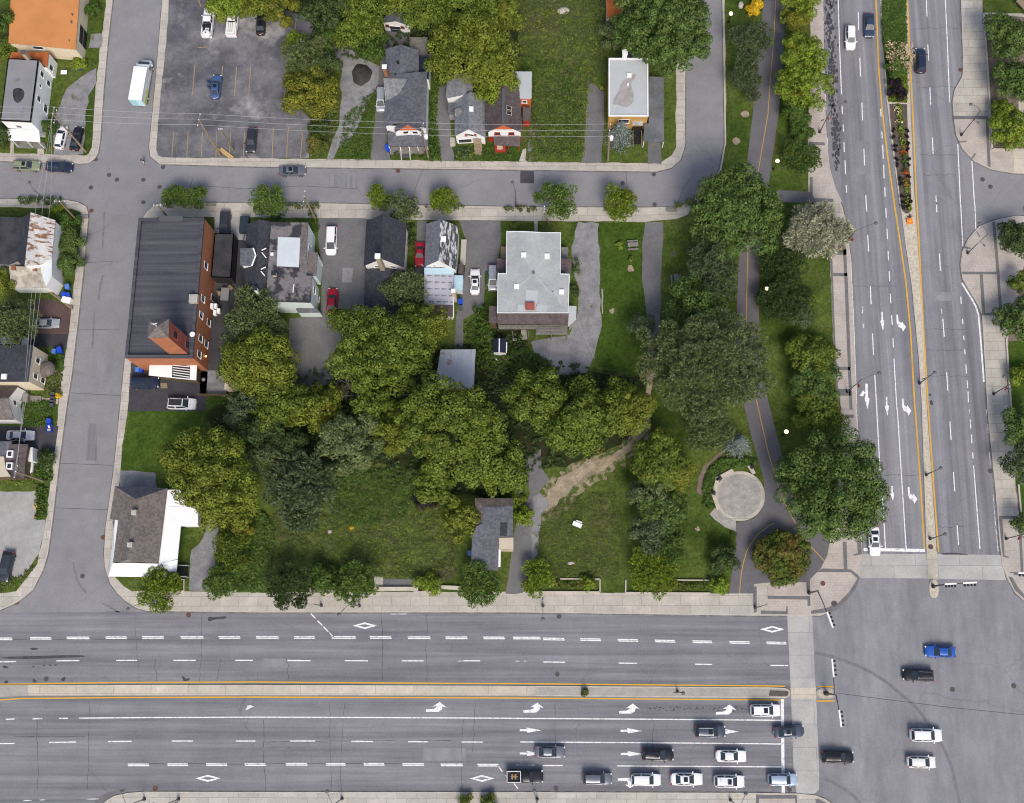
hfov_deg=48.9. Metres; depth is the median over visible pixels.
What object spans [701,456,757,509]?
plaza planting
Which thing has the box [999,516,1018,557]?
paving band
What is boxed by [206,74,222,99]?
sedan
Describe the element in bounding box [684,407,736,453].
leafy tree
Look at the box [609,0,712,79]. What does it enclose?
maple tree
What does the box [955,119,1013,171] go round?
promenade
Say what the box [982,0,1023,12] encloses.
lawn
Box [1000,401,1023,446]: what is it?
leafy tree
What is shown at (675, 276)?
picnic table
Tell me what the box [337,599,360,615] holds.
street lamp
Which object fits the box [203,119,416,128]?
overhead wire
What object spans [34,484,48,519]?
garden growth
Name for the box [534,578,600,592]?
planter wall
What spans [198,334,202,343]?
window
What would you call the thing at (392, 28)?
garage door
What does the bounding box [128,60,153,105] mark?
box truck
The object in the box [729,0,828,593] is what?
path
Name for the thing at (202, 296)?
window
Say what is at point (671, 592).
planter wall
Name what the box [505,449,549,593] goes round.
alley
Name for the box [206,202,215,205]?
bench
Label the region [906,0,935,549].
kerb
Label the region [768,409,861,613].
promenade
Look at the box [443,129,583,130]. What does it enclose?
overhead wire
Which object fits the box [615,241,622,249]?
sapling
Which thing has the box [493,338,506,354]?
garden shed
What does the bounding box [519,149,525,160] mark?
footpath
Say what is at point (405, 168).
gutter
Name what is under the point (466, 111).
white cottage
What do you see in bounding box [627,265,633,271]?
bare patch
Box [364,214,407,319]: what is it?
dark roofed house
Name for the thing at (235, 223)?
driveway
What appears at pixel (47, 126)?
bush
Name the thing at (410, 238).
hedge
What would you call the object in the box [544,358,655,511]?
dirt trail
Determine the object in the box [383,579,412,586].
bench pad
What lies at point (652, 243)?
gravel path
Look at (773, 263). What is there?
leafy tree
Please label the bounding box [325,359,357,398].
dead tree
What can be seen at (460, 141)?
window
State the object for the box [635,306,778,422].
leafy tree
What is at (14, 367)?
cream house
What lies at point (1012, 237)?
leafy tree
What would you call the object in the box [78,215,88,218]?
bench
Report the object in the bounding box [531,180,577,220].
leafy tree
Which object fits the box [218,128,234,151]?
utility pole
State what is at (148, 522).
corner house
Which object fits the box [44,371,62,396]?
garden growth
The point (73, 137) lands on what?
utility pole
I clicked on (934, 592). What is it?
median
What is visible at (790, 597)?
paving band
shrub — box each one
[306,132,329,154]
[307,115,330,135]
[411,486,437,509]
[411,570,442,596]
[505,490,527,509]
[509,222,520,228]
[513,504,534,526]
[521,557,555,598]
[569,284,580,296]
[579,574,596,592]
[706,543,740,575]
[708,577,729,594]
[745,0,763,16]
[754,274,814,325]
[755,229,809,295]
[788,302,814,329]
[806,293,817,304]
[883,50,910,78]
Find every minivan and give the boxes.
[324,226,337,255]
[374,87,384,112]
[486,265,497,291]
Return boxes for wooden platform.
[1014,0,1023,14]
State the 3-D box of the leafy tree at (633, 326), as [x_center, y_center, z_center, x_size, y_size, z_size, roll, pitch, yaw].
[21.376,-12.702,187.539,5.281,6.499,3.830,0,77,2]
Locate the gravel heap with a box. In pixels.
[352,64,371,85]
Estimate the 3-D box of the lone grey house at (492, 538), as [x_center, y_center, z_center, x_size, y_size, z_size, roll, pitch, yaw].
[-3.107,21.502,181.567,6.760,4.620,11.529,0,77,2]
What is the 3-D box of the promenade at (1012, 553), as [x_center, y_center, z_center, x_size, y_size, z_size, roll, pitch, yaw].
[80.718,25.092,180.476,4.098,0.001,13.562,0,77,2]
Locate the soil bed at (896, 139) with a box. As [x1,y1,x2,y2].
[889,104,910,212]
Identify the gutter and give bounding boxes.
[0,0,113,164]
[0,198,89,610]
[103,0,863,616]
[103,790,831,802]
[148,0,686,172]
[951,0,1023,174]
[959,215,1023,601]
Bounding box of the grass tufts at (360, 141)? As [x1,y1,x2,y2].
[336,90,375,160]
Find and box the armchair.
[572,520,581,527]
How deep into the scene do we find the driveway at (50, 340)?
193.23 m
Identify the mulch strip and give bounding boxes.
[697,451,723,494]
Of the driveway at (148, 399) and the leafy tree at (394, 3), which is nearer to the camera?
the driveway at (148, 399)
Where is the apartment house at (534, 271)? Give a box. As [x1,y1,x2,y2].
[489,231,575,339]
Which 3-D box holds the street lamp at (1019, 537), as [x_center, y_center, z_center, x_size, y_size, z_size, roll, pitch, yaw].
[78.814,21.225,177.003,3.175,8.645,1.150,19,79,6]
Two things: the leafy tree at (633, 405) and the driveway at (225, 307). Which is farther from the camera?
the driveway at (225, 307)
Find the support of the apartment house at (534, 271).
on the lawn at (677, 238)
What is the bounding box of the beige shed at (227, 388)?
[224,375,238,391]
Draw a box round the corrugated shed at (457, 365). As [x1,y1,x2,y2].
[436,349,475,389]
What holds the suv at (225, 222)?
on the driveway at (235, 223)
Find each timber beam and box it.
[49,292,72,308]
[218,148,230,158]
[220,147,233,157]
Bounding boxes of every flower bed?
[893,104,903,122]
[895,103,904,122]
[897,123,905,148]
[901,152,907,172]
[902,178,911,210]
[903,170,908,186]
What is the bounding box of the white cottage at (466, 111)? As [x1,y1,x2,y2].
[446,73,485,158]
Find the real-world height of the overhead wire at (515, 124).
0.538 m
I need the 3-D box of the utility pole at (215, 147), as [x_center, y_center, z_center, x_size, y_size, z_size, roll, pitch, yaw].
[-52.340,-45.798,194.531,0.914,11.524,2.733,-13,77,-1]
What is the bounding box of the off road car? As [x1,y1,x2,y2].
[129,377,159,388]
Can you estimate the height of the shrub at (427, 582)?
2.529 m
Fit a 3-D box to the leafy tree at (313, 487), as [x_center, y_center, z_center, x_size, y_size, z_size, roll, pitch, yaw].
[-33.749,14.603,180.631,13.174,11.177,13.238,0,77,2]
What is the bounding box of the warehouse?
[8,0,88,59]
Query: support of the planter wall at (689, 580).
on the lawn at (677, 238)
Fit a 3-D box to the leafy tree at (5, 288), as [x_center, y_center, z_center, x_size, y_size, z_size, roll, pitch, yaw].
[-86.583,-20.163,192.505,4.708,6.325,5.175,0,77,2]
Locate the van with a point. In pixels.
(25, 341)
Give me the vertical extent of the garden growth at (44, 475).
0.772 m
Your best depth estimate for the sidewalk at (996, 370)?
185.97 m
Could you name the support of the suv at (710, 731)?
on the road
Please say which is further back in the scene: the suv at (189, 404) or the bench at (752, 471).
the suv at (189, 404)
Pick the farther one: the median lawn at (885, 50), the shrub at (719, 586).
the median lawn at (885, 50)
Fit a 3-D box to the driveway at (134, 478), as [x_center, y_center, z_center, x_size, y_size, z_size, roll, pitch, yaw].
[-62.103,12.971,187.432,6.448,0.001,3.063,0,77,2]
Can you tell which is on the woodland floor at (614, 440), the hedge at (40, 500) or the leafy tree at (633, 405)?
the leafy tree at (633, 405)
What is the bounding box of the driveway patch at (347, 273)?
[342,268,352,281]
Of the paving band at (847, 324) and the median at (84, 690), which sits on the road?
the median at (84, 690)
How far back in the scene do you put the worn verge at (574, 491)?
185.51 m
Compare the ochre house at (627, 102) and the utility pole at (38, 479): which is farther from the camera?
the ochre house at (627, 102)
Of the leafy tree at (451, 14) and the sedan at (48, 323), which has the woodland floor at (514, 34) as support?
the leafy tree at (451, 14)
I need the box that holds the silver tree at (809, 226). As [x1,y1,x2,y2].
[782,199,855,259]
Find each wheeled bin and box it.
[46,418,52,423]
[56,346,63,353]
[64,283,70,289]
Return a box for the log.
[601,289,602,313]
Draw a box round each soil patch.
[769,690,788,695]
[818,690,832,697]
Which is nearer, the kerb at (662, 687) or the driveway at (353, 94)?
the kerb at (662, 687)
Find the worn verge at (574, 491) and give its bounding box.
[540,403,652,521]
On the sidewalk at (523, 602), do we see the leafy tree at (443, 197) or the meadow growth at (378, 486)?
the leafy tree at (443, 197)
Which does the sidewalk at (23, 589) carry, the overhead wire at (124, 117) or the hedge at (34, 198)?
the hedge at (34, 198)
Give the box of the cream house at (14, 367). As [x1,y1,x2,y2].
[0,345,54,389]
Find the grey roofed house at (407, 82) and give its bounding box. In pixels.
[382,37,432,159]
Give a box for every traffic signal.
[807,590,835,627]
[823,659,836,695]
[826,692,844,727]
[931,582,976,587]
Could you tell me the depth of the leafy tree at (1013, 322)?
184.49 m
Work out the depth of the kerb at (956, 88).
198.49 m
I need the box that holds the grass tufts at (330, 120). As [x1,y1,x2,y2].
[309,105,340,156]
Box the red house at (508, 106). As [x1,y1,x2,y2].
[485,71,531,152]
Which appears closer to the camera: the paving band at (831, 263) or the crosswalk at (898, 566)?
the crosswalk at (898, 566)
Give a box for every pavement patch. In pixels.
[791,688,816,697]
[927,551,937,578]
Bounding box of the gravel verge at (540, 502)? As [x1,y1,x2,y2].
[531,493,548,559]
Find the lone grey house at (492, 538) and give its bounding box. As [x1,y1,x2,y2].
[471,498,513,569]
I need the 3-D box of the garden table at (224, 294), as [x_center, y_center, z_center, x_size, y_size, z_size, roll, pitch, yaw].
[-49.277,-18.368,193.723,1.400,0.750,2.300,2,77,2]
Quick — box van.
[0,336,28,344]
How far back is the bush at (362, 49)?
199.15 m
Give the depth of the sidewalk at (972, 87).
199.39 m
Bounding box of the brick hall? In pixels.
[125,215,220,387]
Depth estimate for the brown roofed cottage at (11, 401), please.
187.45 m
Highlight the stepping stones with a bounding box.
[521,330,526,339]
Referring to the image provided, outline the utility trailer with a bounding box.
[239,216,249,241]
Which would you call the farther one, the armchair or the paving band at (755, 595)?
the armchair
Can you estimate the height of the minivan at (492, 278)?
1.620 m
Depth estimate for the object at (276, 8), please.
200.29 m
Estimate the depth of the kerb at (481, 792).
174.93 m
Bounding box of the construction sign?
[907,214,912,224]
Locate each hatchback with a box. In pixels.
[0,550,15,581]
[906,755,935,769]
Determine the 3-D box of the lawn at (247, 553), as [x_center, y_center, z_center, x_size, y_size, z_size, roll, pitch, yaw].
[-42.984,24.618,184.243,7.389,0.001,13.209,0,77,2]
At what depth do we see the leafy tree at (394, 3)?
197.17 m
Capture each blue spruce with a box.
[603,120,633,153]
[723,433,751,459]
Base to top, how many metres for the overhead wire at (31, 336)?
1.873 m
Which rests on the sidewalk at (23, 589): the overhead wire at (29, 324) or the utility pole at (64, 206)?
the utility pole at (64, 206)
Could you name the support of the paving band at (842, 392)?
on the promenade at (839, 311)
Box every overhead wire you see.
[14,210,49,472]
[15,205,42,470]
[17,211,35,460]
[50,134,51,201]
[51,119,186,124]
[56,113,161,118]
[60,107,199,113]
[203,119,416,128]
[209,125,413,134]
[212,114,419,122]
[440,135,589,136]
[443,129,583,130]
[446,123,578,124]
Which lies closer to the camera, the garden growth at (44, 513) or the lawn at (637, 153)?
the garden growth at (44, 513)
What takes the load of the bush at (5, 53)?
on the lawn at (61, 83)
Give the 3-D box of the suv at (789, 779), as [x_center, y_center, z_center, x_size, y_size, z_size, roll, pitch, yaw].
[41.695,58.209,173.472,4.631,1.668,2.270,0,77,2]
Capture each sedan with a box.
[5,428,35,441]
[34,317,60,328]
[69,126,84,151]
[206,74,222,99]
[244,127,257,152]
[255,13,265,35]
[278,164,305,176]
[325,288,338,312]
[468,269,480,294]
[534,744,564,759]
[670,771,702,786]
[715,749,745,763]
[773,724,804,738]
[863,13,875,38]
[868,526,882,555]
[924,644,955,658]
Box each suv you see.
[53,126,68,149]
[166,396,196,410]
[217,211,231,232]
[583,771,611,785]
[631,772,660,787]
[642,747,673,762]
[695,724,725,738]
[713,774,744,789]
[749,703,780,717]
[767,772,797,786]
[821,749,853,764]
[844,25,857,50]
[902,667,933,681]
[909,727,942,743]
[913,48,927,73]
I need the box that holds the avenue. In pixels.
[823,0,999,554]
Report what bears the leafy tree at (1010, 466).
on the sidewalk at (996, 370)
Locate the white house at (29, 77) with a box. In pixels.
[0,50,57,148]
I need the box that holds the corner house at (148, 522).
[108,486,201,577]
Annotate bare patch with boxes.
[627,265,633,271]
[732,137,739,144]
[741,110,749,116]
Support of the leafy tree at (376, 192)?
on the sidewalk at (523, 602)
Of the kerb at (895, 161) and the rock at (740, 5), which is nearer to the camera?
the kerb at (895, 161)
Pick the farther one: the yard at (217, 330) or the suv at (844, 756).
the yard at (217, 330)
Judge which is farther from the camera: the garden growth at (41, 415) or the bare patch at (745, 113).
the bare patch at (745, 113)
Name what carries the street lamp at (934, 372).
on the median at (910, 235)
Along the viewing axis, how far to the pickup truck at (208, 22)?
204.39 m
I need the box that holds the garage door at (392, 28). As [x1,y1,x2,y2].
[389,25,401,31]
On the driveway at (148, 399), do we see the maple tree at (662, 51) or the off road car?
the off road car
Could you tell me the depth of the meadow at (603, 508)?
183.13 m
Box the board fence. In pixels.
[198,394,227,395]
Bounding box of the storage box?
[61,296,72,304]
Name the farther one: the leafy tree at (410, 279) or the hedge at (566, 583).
the leafy tree at (410, 279)
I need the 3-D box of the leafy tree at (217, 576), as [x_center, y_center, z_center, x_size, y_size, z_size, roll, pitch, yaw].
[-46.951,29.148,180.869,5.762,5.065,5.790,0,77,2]
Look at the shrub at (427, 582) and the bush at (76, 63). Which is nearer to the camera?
the shrub at (427, 582)
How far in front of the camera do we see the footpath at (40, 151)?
201.05 m
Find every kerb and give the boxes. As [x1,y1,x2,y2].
[0,0,112,162]
[0,199,87,609]
[104,0,862,615]
[105,792,829,802]
[149,0,685,170]
[536,686,789,697]
[881,0,927,549]
[888,103,912,214]
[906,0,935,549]
[953,0,1013,172]
[960,216,1023,597]
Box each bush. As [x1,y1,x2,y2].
[0,37,17,59]
[0,122,11,148]
[37,447,55,469]
[41,119,59,135]
[47,202,64,218]
[54,211,83,232]
[58,226,86,252]
[68,57,87,70]
[84,0,101,18]
[204,0,243,23]
[238,0,269,18]
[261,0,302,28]
[354,30,389,62]
[458,792,473,802]
[480,792,495,802]
[581,688,588,696]
[596,17,622,50]
[598,84,604,90]
[751,528,812,588]
[781,94,811,123]
[781,138,822,175]
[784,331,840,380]
[788,116,815,140]
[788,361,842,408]
[791,385,850,439]
[886,76,907,101]
[990,97,1016,118]
[1007,363,1023,385]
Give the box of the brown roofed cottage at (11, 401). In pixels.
[0,386,41,423]
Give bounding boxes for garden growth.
[21,399,51,427]
[32,459,53,485]
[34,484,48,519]
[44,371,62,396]
[47,353,64,372]
[62,212,81,277]
[454,144,511,161]
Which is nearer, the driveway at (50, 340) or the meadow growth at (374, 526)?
the meadow growth at (374, 526)
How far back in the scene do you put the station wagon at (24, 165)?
199.48 m
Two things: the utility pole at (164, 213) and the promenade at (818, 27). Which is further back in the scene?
the promenade at (818, 27)
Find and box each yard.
[200,371,225,393]
[206,286,253,370]
[531,222,601,374]
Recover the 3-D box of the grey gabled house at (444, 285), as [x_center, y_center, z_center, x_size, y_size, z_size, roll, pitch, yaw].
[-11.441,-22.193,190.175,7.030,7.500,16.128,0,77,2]
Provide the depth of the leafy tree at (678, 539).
177.37 m
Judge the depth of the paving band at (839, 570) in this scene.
180.84 m
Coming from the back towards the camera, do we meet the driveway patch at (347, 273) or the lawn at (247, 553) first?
the driveway patch at (347, 273)
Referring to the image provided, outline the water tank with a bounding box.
[202,30,210,38]
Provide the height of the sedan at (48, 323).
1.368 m
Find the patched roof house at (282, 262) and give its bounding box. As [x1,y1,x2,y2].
[240,219,322,316]
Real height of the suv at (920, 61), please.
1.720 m
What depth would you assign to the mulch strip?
184.88 m
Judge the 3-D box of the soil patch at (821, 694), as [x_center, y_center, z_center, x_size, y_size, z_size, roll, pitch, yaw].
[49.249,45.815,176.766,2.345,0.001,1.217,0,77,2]
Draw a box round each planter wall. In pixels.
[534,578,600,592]
[625,580,709,593]
[677,579,708,580]
[982,13,1017,150]
[1005,338,1011,406]
[1017,484,1021,511]
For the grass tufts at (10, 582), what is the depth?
184.10 m
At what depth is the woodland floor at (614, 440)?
188.10 m
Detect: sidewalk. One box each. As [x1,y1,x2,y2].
[0,0,112,163]
[0,200,88,608]
[105,0,855,615]
[106,792,827,802]
[150,0,684,171]
[952,0,1023,173]
[960,218,1023,600]
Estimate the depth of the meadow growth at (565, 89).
199.70 m
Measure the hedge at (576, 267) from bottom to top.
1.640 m
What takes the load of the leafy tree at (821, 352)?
on the lawn at (677, 238)
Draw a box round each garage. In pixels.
[211,233,237,283]
[382,7,410,32]
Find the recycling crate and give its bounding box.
[46,424,52,431]
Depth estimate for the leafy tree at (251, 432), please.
181.85 m
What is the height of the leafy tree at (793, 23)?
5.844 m
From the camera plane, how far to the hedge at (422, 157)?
198.09 m
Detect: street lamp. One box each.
[28,181,49,204]
[120,790,145,802]
[126,600,156,610]
[325,789,343,802]
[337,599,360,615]
[511,180,516,206]
[818,100,846,132]
[840,221,877,251]
[846,371,880,392]
[918,371,936,384]
[925,466,942,475]
[928,532,946,539]
[960,103,980,135]
[966,222,987,253]
[992,375,1013,394]
[1005,527,1023,539]
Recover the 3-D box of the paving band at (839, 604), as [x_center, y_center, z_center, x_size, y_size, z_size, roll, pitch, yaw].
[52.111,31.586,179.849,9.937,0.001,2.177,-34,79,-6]
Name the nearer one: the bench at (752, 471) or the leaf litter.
the bench at (752, 471)
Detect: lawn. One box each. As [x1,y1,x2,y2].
[0,0,105,155]
[0,207,80,592]
[111,0,840,593]
[121,411,203,472]
[156,0,677,162]
[228,512,268,592]
[596,223,646,371]
[882,5,907,102]
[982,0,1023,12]
[1008,341,1023,512]
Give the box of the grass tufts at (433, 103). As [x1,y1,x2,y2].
[426,73,442,161]
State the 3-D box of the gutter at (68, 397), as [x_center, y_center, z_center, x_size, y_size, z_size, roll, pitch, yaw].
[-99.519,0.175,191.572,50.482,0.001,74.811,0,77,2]
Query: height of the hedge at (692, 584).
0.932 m
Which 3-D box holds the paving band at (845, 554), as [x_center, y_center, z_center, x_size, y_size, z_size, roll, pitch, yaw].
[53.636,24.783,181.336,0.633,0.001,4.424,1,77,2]
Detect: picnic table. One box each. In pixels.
[627,240,638,249]
[670,274,680,284]
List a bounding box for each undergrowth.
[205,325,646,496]
[227,511,275,592]
[296,0,518,78]
[464,315,558,376]
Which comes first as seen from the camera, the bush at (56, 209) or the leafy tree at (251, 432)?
the leafy tree at (251, 432)
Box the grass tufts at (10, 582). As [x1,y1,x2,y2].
[0,557,39,593]
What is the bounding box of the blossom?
[885,40,915,70]
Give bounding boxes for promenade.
[759,797,800,802]
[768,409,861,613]
[809,96,841,201]
[811,0,824,99]
[832,241,856,408]
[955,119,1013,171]
[961,217,1023,312]
[1002,516,1023,599]
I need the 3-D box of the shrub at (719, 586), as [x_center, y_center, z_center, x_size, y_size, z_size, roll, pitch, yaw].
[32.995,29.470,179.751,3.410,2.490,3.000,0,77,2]
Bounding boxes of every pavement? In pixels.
[374,576,382,588]
[1013,151,1023,173]
[1019,102,1023,142]
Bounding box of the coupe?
[413,242,424,266]
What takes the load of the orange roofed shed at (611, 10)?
on the lawn at (637, 153)
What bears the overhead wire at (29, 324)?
attached to the utility pole at (38, 479)
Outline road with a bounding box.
[0,612,795,802]
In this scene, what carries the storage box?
on the lawn at (16, 295)
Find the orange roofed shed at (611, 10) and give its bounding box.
[606,0,623,22]
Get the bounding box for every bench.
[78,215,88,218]
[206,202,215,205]
[376,587,417,590]
[439,585,459,589]
[667,208,676,211]
[712,478,718,491]
[712,494,720,509]
[715,469,733,479]
[747,465,755,474]
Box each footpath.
[10,141,13,153]
[37,149,43,153]
[450,138,455,146]
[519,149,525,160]
[534,221,537,230]
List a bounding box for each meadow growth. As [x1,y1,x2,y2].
[328,467,420,526]
[331,468,449,576]
[521,54,584,158]
[523,7,604,157]
[537,491,624,576]
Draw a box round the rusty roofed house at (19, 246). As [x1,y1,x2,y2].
[0,212,65,294]
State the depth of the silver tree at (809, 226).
186.64 m
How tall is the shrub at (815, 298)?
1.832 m
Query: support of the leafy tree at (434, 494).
on the meadow at (416, 556)
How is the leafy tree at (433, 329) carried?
on the lawn at (677, 238)
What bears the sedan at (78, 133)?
on the driveway at (77, 93)
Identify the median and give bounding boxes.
[0,685,27,696]
[28,685,535,695]
[536,687,789,696]
[816,688,835,698]
[880,0,935,553]
[929,579,938,597]
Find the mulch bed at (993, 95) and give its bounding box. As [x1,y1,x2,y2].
[985,15,1023,148]
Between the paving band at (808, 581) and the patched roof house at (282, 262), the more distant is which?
the patched roof house at (282, 262)
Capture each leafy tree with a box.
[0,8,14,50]
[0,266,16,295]
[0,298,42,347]
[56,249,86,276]
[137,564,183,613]
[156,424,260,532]
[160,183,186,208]
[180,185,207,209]
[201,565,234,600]
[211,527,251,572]
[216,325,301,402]
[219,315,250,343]
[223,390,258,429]
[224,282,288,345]
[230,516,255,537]
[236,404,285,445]
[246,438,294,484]
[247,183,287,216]
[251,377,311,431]
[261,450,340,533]
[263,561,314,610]
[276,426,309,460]
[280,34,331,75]
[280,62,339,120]
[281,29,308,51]
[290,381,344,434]
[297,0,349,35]
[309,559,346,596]
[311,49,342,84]
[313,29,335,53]
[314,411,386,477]
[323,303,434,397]
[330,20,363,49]
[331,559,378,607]
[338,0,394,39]
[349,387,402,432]
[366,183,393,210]
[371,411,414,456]
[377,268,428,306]
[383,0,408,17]
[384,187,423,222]
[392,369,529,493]
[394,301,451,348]
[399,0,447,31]
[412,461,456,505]
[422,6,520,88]
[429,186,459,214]
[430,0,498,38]
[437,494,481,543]
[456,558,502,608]
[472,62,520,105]
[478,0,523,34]
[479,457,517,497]
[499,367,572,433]
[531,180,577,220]
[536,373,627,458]
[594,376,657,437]
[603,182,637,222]
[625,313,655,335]
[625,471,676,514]
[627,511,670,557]
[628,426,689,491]
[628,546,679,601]
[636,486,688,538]
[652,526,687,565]
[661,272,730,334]
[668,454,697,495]
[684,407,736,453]
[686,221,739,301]
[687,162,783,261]
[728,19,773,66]
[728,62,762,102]
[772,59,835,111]
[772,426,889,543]
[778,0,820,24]
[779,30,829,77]
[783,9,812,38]
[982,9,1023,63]
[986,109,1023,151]
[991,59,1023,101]
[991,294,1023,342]
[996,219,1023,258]
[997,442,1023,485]
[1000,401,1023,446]
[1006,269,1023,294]
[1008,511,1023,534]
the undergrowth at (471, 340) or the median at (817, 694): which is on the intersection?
the median at (817, 694)
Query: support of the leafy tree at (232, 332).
on the lawn at (677, 238)
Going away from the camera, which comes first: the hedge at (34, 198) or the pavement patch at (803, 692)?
the pavement patch at (803, 692)
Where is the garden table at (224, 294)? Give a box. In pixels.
[220,288,229,300]
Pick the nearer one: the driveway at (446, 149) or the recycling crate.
the recycling crate
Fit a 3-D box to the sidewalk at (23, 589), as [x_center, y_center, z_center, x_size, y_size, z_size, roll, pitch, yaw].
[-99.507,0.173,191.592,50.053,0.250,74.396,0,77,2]
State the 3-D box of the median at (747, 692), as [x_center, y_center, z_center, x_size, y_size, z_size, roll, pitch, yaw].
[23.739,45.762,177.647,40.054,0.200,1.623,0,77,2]
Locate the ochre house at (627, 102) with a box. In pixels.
[607,49,663,147]
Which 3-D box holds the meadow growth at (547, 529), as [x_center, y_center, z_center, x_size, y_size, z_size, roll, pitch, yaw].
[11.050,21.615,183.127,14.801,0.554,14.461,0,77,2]
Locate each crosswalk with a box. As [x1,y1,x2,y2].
[787,616,818,793]
[860,554,927,578]
[937,554,1005,579]
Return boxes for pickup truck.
[200,8,214,37]
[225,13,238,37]
[506,768,542,784]
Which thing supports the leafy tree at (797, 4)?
on the lawn at (677, 238)
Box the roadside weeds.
[523,125,538,163]
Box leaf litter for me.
[987,32,1023,146]
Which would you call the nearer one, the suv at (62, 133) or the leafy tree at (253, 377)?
the leafy tree at (253, 377)
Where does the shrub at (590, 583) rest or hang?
on the lawn at (677, 238)
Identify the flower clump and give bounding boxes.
[55,392,61,398]
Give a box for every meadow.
[269,463,459,581]
[516,0,607,156]
[537,491,618,578]
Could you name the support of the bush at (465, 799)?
on the sidewalk at (411, 798)
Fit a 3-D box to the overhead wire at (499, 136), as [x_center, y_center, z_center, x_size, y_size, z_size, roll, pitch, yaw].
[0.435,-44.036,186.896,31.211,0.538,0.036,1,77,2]
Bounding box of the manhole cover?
[831,601,836,606]
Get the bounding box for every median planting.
[880,0,907,50]
[887,75,909,102]
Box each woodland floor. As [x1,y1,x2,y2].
[207,324,643,497]
[284,0,521,78]
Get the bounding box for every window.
[6,450,13,457]
[6,462,13,469]
[32,46,44,49]
[43,103,47,114]
[197,350,201,358]
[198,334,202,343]
[201,294,204,303]
[458,139,472,143]
[618,119,629,123]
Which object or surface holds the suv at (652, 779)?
on the road
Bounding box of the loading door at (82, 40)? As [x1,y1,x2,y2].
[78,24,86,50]
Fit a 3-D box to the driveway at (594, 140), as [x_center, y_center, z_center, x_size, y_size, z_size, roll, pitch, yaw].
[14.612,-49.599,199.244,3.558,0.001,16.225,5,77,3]
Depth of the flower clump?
190.54 m
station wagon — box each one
[12,159,40,171]
[44,160,73,173]
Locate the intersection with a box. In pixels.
[812,578,1023,802]
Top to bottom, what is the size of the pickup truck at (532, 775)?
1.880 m
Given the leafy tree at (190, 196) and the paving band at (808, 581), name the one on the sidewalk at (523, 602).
the leafy tree at (190, 196)
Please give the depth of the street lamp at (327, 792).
168.04 m
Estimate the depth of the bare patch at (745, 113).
198.72 m
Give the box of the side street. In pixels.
[0,0,1023,714]
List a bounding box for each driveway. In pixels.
[0,331,68,347]
[0,425,57,452]
[34,299,70,333]
[53,68,95,154]
[89,33,102,47]
[120,470,156,487]
[128,363,207,411]
[189,520,218,590]
[213,218,246,323]
[214,217,245,240]
[288,218,366,387]
[327,44,378,159]
[370,31,409,159]
[415,220,426,276]
[436,84,454,161]
[454,220,500,348]
[581,80,603,162]
[648,142,661,163]
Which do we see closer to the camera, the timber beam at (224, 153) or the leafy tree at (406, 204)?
the leafy tree at (406, 204)
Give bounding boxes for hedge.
[0,472,36,484]
[17,196,61,204]
[36,485,47,515]
[268,213,284,219]
[285,202,319,209]
[308,208,319,234]
[407,223,415,252]
[412,152,426,159]
[424,134,440,159]
[425,202,464,210]
[454,147,471,158]
[473,304,490,369]
[502,205,536,212]
[552,579,582,589]
[571,257,581,274]
[661,580,711,591]
[675,197,691,208]
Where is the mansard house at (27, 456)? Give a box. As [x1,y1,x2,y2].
[0,441,40,480]
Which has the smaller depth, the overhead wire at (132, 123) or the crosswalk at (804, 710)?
the crosswalk at (804, 710)
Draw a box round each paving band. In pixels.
[753,587,756,612]
[756,795,796,802]
[761,611,785,613]
[768,596,807,599]
[806,574,809,590]
[809,142,824,144]
[810,177,812,193]
[811,576,859,613]
[814,198,833,201]
[817,568,857,577]
[830,243,838,405]
[833,249,846,254]
[833,273,846,275]
[838,389,850,395]
[843,244,852,408]
[843,542,846,568]
[854,539,861,555]
[954,116,990,166]
[962,272,995,273]
[980,274,984,312]
[982,222,1001,314]
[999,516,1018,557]
[1009,577,1023,597]
[1019,520,1022,571]
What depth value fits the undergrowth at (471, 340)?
189.74 m
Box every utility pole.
[14,465,43,481]
[51,107,86,152]
[54,200,74,217]
[153,204,167,215]
[197,114,221,156]
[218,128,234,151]
[303,191,316,219]
[420,123,429,158]
[543,206,549,224]
[607,124,613,161]
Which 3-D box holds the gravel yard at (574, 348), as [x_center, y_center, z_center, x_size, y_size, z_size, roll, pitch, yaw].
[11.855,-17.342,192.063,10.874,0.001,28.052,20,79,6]
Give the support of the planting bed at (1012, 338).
on the sidewalk at (996, 370)
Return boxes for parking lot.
[0,491,45,577]
[156,0,313,157]
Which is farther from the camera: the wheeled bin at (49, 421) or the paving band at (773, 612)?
the wheeled bin at (49, 421)
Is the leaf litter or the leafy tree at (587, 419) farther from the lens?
the leaf litter
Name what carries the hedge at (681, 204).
on the sidewalk at (523, 602)
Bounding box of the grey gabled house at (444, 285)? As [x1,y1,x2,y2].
[424,219,466,318]
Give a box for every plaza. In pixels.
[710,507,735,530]
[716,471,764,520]
[718,474,760,517]
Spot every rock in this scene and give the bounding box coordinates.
[557,7,568,14]
[738,1,743,8]
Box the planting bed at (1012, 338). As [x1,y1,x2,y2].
[1007,267,1023,509]
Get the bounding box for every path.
[527,126,534,161]
[642,222,662,357]
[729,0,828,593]
[776,190,815,201]

